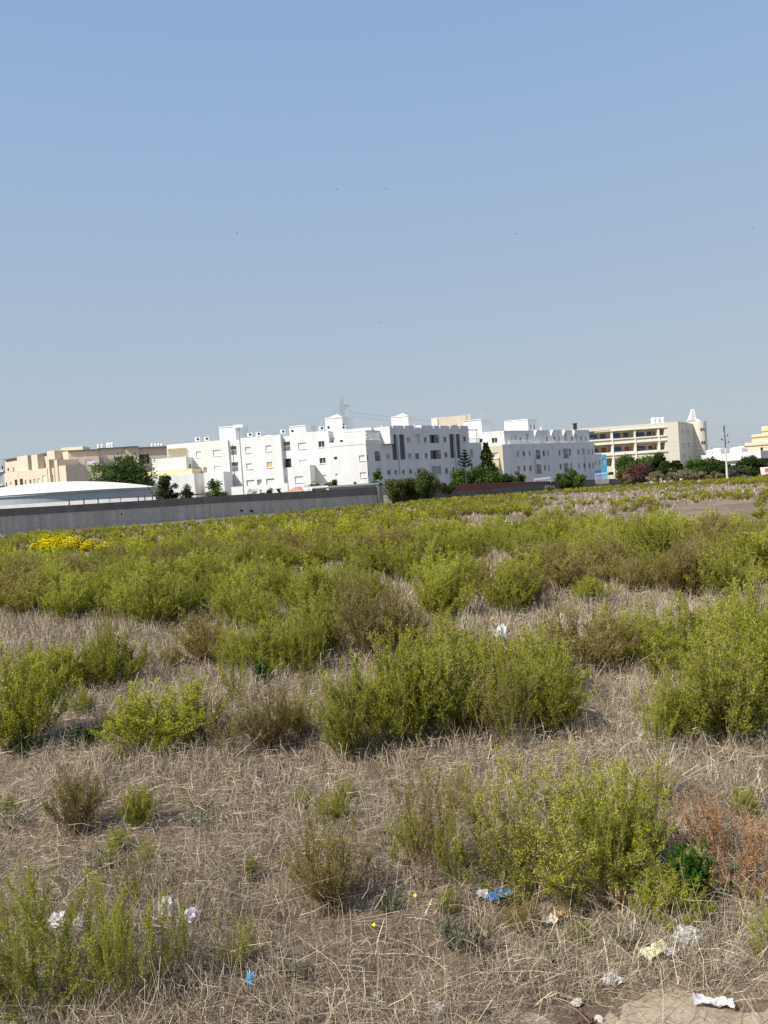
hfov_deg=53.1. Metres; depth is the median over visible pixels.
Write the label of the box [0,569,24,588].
shrub
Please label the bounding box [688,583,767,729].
shrub
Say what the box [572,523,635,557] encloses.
shrub
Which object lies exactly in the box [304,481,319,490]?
tree
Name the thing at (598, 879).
shrub
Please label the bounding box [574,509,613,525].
shrub
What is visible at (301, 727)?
shrub
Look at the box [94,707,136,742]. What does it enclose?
shrub
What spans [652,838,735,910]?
broad leaved weed
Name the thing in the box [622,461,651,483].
bougainvillea
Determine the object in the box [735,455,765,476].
tree
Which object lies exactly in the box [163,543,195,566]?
shrub
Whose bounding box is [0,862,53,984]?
shrub
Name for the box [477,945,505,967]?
grey herb
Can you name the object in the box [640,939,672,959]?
yellowed paper
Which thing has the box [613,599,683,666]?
shrub
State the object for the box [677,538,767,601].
shrub
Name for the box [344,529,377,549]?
shrub
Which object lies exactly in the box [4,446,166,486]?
beige apartment building
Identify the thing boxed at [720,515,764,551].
shrub
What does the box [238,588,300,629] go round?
shrub
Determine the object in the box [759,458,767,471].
tree
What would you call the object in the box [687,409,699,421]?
spire
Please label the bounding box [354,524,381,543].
shrub
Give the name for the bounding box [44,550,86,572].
shrub
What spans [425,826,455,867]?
weed
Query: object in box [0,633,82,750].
shrub
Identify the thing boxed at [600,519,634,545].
shrub
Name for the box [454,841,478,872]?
weed
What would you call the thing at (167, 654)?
shrub
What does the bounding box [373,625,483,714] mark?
shrub
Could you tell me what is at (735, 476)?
grey wall
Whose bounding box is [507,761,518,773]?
weed
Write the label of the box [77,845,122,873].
weed
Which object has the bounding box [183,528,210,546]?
shrub
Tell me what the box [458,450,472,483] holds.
araucaria
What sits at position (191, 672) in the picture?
shrub
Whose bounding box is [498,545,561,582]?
shrub
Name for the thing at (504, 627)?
plastic bag
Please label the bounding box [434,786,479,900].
shrub
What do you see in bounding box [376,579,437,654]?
shrub
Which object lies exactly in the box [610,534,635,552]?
shrub
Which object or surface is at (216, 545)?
shrub
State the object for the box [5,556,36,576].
shrub
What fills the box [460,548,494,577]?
shrub
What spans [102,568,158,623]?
shrub
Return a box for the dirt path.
[423,977,767,1023]
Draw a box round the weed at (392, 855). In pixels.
[378,816,429,867]
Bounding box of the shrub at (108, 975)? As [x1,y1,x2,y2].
[94,875,140,1018]
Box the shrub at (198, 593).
[164,568,219,614]
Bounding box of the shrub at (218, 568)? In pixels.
[198,549,254,585]
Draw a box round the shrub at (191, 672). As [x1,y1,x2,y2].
[166,666,230,740]
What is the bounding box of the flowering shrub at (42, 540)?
[29,534,52,551]
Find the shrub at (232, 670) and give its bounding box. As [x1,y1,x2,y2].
[217,617,247,706]
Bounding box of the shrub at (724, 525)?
[679,514,754,545]
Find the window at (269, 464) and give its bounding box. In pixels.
[267,462,272,467]
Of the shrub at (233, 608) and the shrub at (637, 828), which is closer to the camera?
the shrub at (637, 828)
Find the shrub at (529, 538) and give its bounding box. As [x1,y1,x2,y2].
[498,522,556,559]
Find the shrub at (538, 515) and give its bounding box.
[519,509,550,527]
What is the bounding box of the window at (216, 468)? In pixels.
[214,466,221,471]
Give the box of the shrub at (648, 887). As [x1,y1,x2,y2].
[603,850,720,933]
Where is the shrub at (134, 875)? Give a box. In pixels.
[107,847,148,905]
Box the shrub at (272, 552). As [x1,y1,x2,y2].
[254,535,294,561]
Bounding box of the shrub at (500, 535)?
[489,524,521,554]
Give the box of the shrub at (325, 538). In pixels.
[313,533,336,549]
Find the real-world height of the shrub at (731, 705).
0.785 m
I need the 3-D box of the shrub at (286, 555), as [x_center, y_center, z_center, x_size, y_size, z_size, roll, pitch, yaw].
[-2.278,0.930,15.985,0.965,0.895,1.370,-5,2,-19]
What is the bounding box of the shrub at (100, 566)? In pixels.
[86,555,120,590]
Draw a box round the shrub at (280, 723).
[230,678,303,753]
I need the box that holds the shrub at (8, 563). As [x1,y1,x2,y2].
[0,550,26,575]
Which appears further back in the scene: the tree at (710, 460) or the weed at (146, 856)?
the tree at (710, 460)
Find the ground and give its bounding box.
[0,477,767,1023]
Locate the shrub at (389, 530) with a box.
[378,525,399,542]
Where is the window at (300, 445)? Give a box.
[298,442,306,449]
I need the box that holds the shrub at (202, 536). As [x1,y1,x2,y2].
[191,532,230,549]
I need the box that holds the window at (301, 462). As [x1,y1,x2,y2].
[299,459,307,464]
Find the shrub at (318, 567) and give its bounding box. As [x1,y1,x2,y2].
[283,560,343,611]
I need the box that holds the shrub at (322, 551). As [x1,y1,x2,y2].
[300,531,339,566]
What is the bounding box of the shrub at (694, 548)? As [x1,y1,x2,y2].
[668,532,739,569]
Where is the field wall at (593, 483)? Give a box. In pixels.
[550,479,622,489]
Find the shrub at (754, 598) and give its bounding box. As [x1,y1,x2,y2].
[696,567,767,638]
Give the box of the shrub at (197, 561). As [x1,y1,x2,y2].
[178,546,228,582]
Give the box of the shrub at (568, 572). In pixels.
[535,540,606,592]
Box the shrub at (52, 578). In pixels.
[28,566,65,594]
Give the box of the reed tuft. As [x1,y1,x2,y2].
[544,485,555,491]
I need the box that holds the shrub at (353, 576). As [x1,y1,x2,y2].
[341,566,365,601]
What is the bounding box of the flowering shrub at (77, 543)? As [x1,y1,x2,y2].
[63,536,93,552]
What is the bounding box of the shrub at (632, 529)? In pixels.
[611,515,645,547]
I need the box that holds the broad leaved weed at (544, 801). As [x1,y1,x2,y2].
[523,788,583,812]
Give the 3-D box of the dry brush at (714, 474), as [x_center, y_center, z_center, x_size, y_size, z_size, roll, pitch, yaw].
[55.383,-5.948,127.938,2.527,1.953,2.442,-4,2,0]
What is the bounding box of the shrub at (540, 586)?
[517,562,550,606]
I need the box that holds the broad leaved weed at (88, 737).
[63,721,107,750]
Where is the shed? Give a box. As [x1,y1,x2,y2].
[303,483,378,490]
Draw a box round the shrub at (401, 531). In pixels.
[393,521,426,547]
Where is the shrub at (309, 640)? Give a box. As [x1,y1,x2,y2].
[273,606,327,676]
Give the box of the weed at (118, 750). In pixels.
[107,742,131,761]
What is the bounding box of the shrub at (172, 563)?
[149,553,194,578]
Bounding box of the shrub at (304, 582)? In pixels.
[272,557,349,615]
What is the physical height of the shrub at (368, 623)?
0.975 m
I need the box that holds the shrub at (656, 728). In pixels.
[632,674,681,754]
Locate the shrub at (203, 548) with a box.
[192,539,222,560]
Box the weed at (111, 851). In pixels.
[92,841,118,866]
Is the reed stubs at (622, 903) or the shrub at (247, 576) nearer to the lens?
the reed stubs at (622, 903)
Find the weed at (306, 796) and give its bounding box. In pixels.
[288,786,312,807]
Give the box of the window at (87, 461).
[84,458,93,464]
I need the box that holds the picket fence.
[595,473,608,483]
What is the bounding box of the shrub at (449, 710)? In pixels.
[396,616,514,744]
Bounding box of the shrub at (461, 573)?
[422,564,468,595]
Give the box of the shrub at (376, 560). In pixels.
[348,534,411,582]
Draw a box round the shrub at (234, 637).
[208,618,260,668]
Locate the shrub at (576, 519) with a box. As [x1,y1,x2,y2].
[554,511,588,528]
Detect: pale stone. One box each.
[571,998,582,1006]
[594,1014,603,1022]
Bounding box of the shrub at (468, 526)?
[451,521,489,542]
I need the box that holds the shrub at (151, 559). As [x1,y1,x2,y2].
[143,545,173,566]
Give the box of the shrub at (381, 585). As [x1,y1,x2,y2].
[358,569,389,600]
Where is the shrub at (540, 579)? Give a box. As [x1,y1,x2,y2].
[518,566,551,594]
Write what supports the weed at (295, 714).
on the ground
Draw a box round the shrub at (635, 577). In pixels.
[614,552,660,595]
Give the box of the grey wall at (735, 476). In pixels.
[689,473,766,479]
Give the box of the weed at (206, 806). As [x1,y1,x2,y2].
[190,800,223,817]
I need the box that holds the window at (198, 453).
[196,451,201,457]
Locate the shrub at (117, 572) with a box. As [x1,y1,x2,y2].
[84,561,161,609]
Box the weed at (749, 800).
[723,782,763,817]
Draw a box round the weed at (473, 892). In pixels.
[466,878,510,900]
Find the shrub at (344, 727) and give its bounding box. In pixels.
[308,656,389,765]
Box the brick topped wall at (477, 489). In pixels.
[392,481,549,503]
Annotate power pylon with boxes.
[335,398,350,416]
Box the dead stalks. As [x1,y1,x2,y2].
[573,1009,590,1023]
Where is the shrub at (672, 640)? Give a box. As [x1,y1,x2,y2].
[637,589,752,678]
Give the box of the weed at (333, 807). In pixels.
[309,788,353,826]
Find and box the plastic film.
[476,888,487,898]
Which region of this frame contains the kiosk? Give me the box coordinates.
[595,454,607,478]
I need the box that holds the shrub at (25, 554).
[14,549,37,564]
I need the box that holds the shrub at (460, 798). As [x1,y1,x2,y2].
[444,762,494,826]
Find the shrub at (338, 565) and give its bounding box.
[317,560,364,579]
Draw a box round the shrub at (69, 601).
[36,567,108,623]
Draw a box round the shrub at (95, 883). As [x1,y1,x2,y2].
[88,870,133,1002]
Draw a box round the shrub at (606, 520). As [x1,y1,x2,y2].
[571,514,621,534]
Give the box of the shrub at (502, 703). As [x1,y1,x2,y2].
[487,638,533,756]
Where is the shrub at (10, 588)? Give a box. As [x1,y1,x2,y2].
[0,562,59,608]
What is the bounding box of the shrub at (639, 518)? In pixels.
[611,509,659,542]
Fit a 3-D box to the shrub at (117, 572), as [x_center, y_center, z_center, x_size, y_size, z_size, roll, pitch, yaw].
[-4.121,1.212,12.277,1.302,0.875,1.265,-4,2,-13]
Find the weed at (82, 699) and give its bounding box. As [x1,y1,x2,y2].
[69,686,94,715]
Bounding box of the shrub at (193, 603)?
[178,587,200,616]
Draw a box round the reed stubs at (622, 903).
[608,881,630,917]
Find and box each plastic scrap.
[10,1009,38,1023]
[47,911,69,927]
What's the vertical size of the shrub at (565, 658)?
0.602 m
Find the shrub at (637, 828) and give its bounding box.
[556,754,676,886]
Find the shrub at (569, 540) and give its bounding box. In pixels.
[560,535,579,551]
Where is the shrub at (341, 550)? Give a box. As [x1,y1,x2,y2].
[324,535,356,566]
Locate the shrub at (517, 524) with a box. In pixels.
[504,514,546,534]
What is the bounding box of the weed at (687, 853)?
[667,839,716,886]
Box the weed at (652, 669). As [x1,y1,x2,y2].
[643,650,664,678]
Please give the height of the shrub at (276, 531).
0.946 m
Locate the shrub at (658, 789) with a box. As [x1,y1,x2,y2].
[623,751,683,807]
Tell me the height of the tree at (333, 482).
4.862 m
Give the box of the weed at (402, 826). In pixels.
[390,799,435,854]
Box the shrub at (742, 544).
[716,520,766,572]
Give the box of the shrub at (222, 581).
[212,566,247,592]
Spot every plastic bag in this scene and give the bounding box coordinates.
[157,896,176,916]
[184,907,200,922]
[483,887,512,900]
[495,623,507,642]
[669,923,705,947]
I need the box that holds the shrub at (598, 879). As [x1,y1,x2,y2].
[575,782,624,910]
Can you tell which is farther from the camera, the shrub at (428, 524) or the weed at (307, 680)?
the shrub at (428, 524)
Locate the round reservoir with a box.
[0,481,158,505]
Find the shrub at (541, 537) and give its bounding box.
[518,521,548,538]
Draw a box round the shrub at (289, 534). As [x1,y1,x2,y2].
[267,525,302,547]
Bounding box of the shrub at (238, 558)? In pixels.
[227,542,257,570]
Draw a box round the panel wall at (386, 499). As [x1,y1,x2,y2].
[383,487,391,502]
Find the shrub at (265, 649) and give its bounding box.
[237,607,318,669]
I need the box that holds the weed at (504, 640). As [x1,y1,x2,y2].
[493,634,516,647]
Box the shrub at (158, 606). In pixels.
[115,565,193,629]
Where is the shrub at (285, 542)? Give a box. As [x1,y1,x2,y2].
[252,530,292,550]
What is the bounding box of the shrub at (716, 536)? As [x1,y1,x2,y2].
[693,529,734,553]
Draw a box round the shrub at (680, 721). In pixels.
[638,672,713,745]
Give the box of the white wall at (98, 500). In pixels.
[0,495,155,508]
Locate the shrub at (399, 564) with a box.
[385,537,434,582]
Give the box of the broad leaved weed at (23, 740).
[3,733,48,756]
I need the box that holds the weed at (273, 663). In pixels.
[262,655,290,678]
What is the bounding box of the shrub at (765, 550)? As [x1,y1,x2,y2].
[733,521,767,581]
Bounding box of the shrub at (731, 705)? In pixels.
[645,614,767,748]
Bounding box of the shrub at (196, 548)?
[187,537,230,557]
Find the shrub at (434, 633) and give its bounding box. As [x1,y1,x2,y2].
[398,605,485,660]
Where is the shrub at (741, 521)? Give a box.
[730,513,766,533]
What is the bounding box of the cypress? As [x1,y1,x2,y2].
[478,442,498,478]
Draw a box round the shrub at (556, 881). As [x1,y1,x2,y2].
[449,736,651,911]
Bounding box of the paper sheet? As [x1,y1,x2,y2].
[692,992,734,1007]
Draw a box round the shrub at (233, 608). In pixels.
[201,568,275,630]
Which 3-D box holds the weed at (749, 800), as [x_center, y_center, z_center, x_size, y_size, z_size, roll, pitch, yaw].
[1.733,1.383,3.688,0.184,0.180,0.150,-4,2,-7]
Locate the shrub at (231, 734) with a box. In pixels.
[205,699,247,759]
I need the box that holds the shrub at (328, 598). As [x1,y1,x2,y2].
[309,591,335,615]
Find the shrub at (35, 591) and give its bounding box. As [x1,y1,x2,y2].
[1,579,64,613]
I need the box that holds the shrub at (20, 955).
[0,881,28,1020]
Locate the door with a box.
[233,481,238,486]
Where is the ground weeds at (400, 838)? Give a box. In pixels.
[0,568,767,1019]
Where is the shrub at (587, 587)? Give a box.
[562,574,617,603]
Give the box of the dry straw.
[0,480,767,1023]
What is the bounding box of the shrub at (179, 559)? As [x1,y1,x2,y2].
[140,553,201,583]
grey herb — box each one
[0,798,33,830]
[179,808,214,829]
[256,991,275,1019]
[270,952,319,980]
[376,879,403,911]
[435,913,495,958]
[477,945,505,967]
[544,946,565,966]
[610,927,648,951]
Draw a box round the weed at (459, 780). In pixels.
[450,760,469,789]
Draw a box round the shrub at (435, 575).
[419,563,463,593]
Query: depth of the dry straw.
3.82 m
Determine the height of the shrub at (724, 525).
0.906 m
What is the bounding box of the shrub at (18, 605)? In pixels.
[4,586,42,617]
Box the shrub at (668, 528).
[644,516,691,541]
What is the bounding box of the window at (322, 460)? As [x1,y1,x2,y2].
[320,458,325,463]
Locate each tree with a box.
[85,460,129,483]
[97,451,159,489]
[146,485,162,499]
[153,473,171,499]
[166,483,180,498]
[179,483,193,497]
[205,479,229,496]
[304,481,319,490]
[329,479,337,485]
[371,471,383,485]
[437,482,455,494]
[448,467,472,484]
[469,466,485,483]
[484,469,506,482]
[501,473,515,481]
[512,470,526,481]
[554,471,573,488]
[568,468,586,488]
[613,453,641,481]
[635,452,658,482]
[651,452,669,481]
[665,460,683,476]
[683,456,710,480]
[705,456,716,478]
[710,459,730,477]
[723,469,740,477]
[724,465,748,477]
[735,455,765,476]
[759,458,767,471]
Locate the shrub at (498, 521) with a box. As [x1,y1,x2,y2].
[480,513,518,545]
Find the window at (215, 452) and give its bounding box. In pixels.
[212,449,221,456]
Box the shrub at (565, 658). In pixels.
[506,625,591,694]
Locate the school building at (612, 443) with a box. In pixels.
[569,421,707,482]
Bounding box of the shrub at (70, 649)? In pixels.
[30,640,101,694]
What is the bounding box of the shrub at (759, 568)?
[739,561,767,585]
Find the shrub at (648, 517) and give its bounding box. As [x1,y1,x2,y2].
[634,509,680,525]
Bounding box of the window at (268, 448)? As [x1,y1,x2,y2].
[265,445,271,451]
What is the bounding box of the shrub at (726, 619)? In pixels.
[672,591,767,691]
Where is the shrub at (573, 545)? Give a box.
[555,538,579,554]
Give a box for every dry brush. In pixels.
[622,474,634,484]
[645,471,666,481]
[665,470,682,481]
[679,467,696,480]
[693,471,707,479]
[708,471,723,479]
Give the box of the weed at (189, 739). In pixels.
[172,712,199,748]
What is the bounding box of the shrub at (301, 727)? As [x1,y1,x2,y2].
[282,687,317,739]
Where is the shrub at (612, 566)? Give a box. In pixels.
[590,551,630,587]
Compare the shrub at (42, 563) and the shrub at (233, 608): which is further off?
the shrub at (42, 563)
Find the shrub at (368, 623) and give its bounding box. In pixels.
[324,564,416,662]
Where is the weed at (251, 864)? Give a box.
[238,853,261,880]
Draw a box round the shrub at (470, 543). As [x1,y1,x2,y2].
[444,523,496,562]
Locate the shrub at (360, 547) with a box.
[349,540,374,559]
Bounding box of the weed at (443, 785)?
[433,770,453,796]
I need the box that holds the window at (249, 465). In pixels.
[246,463,251,469]
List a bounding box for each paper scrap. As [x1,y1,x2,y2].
[429,1003,444,1014]
[602,971,622,983]
[662,946,677,956]
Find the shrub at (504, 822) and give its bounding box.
[464,755,546,887]
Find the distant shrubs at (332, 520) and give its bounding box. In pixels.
[0,475,767,606]
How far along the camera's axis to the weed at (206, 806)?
4.17 m
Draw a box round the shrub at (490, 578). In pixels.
[467,561,500,597]
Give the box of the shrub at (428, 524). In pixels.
[407,515,446,539]
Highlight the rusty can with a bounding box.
[256,770,267,785]
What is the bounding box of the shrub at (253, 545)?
[222,536,269,558]
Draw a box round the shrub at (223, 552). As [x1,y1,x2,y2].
[216,549,238,561]
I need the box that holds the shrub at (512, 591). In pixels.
[470,558,543,616]
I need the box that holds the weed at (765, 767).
[762,758,767,775]
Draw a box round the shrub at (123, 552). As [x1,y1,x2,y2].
[88,541,138,567]
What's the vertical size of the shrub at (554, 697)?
0.662 m
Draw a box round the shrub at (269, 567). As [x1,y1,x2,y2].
[238,552,294,596]
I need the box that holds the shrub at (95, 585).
[65,576,107,609]
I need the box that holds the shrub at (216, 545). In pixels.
[205,538,227,553]
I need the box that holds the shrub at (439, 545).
[420,529,460,563]
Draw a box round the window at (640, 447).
[637,446,644,450]
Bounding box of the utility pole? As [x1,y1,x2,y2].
[721,425,728,479]
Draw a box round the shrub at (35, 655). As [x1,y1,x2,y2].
[0,636,83,691]
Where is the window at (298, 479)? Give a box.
[295,476,303,482]
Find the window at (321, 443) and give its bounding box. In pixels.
[318,441,324,447]
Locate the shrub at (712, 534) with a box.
[673,524,728,548]
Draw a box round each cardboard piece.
[542,911,557,922]
[553,909,570,916]
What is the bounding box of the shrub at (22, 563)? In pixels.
[7,558,46,582]
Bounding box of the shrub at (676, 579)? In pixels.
[651,527,717,600]
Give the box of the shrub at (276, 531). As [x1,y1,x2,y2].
[263,524,290,540]
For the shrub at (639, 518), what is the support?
on the ground
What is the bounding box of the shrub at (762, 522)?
[752,513,767,530]
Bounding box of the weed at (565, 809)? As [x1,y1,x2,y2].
[557,801,570,821]
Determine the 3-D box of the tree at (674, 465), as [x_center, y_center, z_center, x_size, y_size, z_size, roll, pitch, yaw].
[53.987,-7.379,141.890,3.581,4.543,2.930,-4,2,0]
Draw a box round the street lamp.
[235,426,244,493]
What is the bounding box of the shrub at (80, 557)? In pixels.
[69,548,92,561]
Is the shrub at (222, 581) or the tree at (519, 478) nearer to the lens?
the shrub at (222, 581)
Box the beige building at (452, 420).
[431,414,470,425]
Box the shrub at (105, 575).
[83,559,133,586]
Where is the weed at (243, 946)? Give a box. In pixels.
[212,908,267,973]
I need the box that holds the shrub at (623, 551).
[586,528,636,572]
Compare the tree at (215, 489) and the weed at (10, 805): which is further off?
the tree at (215, 489)
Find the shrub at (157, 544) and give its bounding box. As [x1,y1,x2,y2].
[148,541,175,559]
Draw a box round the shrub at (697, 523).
[683,517,725,539]
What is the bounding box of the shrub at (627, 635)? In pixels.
[575,599,671,663]
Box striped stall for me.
[760,467,767,474]
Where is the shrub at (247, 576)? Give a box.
[202,556,267,610]
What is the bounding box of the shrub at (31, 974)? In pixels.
[0,858,140,1023]
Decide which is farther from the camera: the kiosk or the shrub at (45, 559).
the kiosk
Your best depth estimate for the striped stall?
127.01 m
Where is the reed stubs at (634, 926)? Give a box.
[631,913,636,936]
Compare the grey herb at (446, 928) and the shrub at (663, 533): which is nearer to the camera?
the grey herb at (446, 928)
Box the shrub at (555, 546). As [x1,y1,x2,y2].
[515,533,591,586]
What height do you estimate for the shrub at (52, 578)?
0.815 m
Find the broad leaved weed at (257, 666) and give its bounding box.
[245,659,273,685]
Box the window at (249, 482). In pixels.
[247,480,254,485]
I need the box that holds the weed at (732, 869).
[703,846,766,875]
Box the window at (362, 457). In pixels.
[359,455,364,460]
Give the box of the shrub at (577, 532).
[561,514,605,550]
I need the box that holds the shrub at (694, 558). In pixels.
[673,543,719,583]
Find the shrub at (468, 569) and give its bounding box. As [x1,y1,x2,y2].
[448,552,490,593]
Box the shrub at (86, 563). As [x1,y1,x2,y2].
[59,549,88,568]
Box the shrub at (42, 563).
[21,558,79,583]
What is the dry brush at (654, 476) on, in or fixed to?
on the ground
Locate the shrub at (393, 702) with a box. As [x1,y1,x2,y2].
[347,617,459,748]
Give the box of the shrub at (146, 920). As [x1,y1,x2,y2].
[120,886,185,1001]
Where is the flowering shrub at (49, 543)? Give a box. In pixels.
[37,537,66,553]
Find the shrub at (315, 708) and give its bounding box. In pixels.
[305,667,344,731]
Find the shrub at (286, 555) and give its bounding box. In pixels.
[251,535,297,572]
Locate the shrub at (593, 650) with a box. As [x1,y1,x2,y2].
[516,595,647,676]
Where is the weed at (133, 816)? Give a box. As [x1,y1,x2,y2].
[111,782,162,828]
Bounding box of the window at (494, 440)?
[492,438,497,443]
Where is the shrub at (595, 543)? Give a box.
[578,526,627,568]
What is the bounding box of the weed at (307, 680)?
[297,670,310,698]
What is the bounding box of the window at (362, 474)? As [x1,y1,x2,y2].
[360,472,365,477]
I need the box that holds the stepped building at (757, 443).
[745,426,767,451]
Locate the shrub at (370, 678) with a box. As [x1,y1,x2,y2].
[341,662,393,726]
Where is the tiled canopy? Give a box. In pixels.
[286,487,303,491]
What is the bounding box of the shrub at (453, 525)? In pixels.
[441,515,477,542]
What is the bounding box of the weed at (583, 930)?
[567,915,594,943]
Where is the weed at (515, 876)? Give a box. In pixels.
[491,848,544,898]
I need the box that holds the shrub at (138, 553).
[132,548,153,560]
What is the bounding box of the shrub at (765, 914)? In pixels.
[736,888,767,963]
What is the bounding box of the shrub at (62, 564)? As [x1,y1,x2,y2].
[22,558,90,590]
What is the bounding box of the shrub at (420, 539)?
[413,527,439,556]
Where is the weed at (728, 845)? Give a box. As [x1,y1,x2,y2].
[718,837,735,858]
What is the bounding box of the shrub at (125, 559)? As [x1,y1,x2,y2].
[110,552,143,573]
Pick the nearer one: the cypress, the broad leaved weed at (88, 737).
the broad leaved weed at (88, 737)
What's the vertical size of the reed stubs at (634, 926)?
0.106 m
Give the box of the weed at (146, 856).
[132,833,162,871]
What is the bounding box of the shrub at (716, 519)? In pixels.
[694,510,730,530]
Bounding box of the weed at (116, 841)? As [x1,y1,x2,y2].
[104,825,136,854]
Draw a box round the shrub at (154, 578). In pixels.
[145,572,171,591]
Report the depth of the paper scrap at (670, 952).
2.67 m
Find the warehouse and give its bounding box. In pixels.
[701,446,767,464]
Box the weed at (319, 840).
[315,834,326,850]
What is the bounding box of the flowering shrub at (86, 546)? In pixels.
[78,539,105,552]
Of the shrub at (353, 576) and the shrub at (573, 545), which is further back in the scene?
the shrub at (573, 545)
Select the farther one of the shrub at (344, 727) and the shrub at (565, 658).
the shrub at (565, 658)
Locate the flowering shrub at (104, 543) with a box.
[96,542,115,548]
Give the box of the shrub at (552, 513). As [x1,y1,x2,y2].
[533,506,565,525]
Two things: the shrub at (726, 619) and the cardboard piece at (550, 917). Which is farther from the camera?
the shrub at (726, 619)
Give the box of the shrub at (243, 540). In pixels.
[228,530,260,551]
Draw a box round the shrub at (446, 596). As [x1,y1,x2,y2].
[392,554,477,621]
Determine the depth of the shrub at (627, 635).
6.76 m
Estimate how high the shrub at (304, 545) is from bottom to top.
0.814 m
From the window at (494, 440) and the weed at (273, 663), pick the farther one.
the window at (494, 440)
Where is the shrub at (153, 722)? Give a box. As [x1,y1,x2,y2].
[88,677,235,755]
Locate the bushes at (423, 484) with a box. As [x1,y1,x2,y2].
[404,467,443,499]
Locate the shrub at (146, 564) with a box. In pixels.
[91,555,156,584]
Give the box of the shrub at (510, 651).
[486,622,572,684]
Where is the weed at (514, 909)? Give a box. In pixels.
[498,892,541,937]
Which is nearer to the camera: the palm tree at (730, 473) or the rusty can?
the rusty can
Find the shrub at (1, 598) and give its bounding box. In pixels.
[0,587,5,607]
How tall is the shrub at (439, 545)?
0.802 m
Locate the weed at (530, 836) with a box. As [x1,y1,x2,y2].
[502,814,561,861]
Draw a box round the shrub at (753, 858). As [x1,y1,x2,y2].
[695,809,767,907]
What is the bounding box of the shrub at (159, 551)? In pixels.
[146,540,173,560]
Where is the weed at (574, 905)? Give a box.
[552,885,592,924]
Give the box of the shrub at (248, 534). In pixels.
[222,527,266,545]
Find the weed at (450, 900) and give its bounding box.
[432,888,461,914]
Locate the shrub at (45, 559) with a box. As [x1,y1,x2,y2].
[35,553,59,565]
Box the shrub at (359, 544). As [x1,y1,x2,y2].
[350,534,376,551]
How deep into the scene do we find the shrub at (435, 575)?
11.05 m
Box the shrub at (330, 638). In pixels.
[295,588,354,655]
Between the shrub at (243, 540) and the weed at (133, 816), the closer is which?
the weed at (133, 816)
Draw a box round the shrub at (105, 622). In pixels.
[92,593,118,648]
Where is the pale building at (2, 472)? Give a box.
[0,460,4,487]
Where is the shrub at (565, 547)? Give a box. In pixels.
[550,539,577,562]
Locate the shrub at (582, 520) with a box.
[568,514,596,532]
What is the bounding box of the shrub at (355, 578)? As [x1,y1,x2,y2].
[315,555,391,623]
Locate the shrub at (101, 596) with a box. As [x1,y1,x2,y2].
[82,571,141,618]
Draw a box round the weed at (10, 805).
[0,794,22,817]
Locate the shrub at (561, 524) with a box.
[539,511,580,539]
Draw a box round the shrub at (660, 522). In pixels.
[639,514,680,532]
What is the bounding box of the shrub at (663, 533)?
[624,515,695,556]
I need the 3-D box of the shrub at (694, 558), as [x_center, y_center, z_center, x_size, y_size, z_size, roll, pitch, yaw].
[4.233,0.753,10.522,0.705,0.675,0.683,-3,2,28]
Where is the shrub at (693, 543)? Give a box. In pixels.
[672,533,724,559]
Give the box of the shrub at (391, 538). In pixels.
[370,525,415,550]
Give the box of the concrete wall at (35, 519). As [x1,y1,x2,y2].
[0,485,383,535]
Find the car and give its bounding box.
[534,477,550,481]
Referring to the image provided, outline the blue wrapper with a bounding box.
[246,969,254,985]
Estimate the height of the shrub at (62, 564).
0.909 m
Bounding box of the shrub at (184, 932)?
[171,895,194,975]
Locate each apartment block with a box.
[144,413,492,498]
[476,419,601,481]
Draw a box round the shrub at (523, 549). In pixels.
[502,539,552,572]
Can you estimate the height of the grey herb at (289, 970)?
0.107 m
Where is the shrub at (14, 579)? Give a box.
[0,566,37,608]
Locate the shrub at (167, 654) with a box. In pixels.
[148,641,185,667]
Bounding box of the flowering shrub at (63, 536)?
[43,533,74,546]
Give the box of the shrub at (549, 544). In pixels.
[530,534,567,558]
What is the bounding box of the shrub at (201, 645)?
[165,594,235,667]
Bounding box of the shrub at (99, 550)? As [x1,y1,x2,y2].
[88,541,124,562]
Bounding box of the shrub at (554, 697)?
[488,636,599,738]
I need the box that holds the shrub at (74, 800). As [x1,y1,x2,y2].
[40,750,111,837]
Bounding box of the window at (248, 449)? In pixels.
[245,447,250,452]
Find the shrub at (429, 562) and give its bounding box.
[403,543,481,588]
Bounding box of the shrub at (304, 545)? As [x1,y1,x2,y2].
[286,534,323,560]
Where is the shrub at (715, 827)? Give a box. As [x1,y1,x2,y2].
[649,767,761,866]
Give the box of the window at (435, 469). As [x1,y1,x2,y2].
[432,466,442,474]
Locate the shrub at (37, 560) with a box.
[9,552,59,572]
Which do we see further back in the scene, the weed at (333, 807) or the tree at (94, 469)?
the tree at (94, 469)
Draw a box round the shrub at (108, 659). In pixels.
[64,624,154,691]
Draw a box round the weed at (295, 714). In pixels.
[278,693,310,734]
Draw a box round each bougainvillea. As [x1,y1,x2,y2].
[383,478,409,502]
[617,470,627,485]
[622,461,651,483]
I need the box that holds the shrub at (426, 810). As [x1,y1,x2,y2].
[384,727,462,894]
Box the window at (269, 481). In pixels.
[266,478,274,483]
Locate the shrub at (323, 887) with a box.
[281,803,378,917]
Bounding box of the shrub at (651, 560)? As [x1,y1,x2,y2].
[630,547,670,587]
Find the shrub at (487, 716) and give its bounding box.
[453,633,542,750]
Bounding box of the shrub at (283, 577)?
[253,561,300,602]
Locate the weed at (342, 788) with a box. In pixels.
[335,777,356,802]
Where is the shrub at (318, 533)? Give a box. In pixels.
[299,527,332,550]
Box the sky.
[0,0,767,459]
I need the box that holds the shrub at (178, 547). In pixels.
[155,539,191,561]
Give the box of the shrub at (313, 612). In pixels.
[268,590,334,650]
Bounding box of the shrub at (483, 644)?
[449,629,522,682]
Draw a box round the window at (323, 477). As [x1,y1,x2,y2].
[321,475,326,480]

